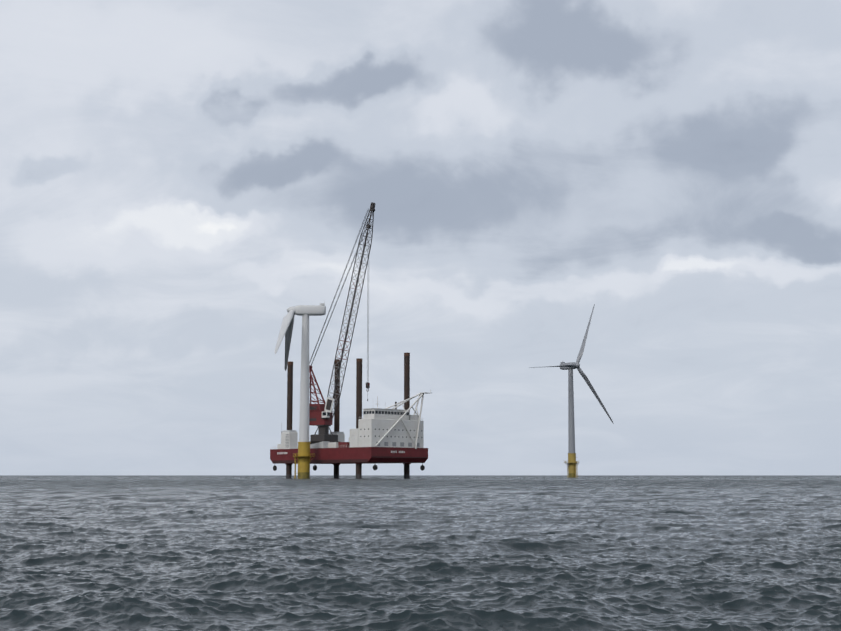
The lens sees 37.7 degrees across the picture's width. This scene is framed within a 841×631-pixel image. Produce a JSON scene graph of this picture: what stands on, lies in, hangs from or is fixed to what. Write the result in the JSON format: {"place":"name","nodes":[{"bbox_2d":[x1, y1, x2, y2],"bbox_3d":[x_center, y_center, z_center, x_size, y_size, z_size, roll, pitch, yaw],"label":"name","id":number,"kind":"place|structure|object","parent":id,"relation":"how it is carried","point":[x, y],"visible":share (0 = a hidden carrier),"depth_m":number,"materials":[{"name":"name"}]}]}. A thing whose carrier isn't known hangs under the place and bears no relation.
{"place":"outdoors","nodes":[
{"label":"outdoors","id":0,"kind":"place"},
{"bbox_2d":[0,475,840,630],"bbox_3d":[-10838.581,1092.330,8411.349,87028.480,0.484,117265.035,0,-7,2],"label":"sea","id":1,"kind":"structure","parent":0,"point":[425,553],"depth_m":25.87,"materials":[{"name":"grey liquid"}]},
{"bbox_2d":[274,303,325,478],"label":"turbine","id":2,"kind":"object","parent":1,"relation":"in","point":[304,457],"visible":1,"depth_m":582.26,"materials":[{"name":"white metal"}]},
{"bbox_2d":[270,353,430,478],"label":"jack up barge","id":3,"kind":"object","parent":1,"relation":"in","point":[387,435],"visible":0.96,"depth_m":576.79,"materials":[{"name":"metal"}]},
{"bbox_2d":[309,202,375,443],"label":"lattice boom crane","id":4,"kind":"object","parent":3,"relation":"on","point":[321,416],"visible":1,"depth_m":617.06,"materials":[{"name":"metal"}]},
{"bbox_2d":[529,304,613,477],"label":"turbine","id":5,"kind":"object","parent":1,"relation":"in","point":[571,462],"visible":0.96,"depth_m":882.10,"materials":[{"name":"white metal"}]},
{"bbox_2d":[0,0,840,474],"label":"sky","id":6,"kind":"structure","parent":0,"point":[178,177],"materials":[{"name":"grey"}]}
]}

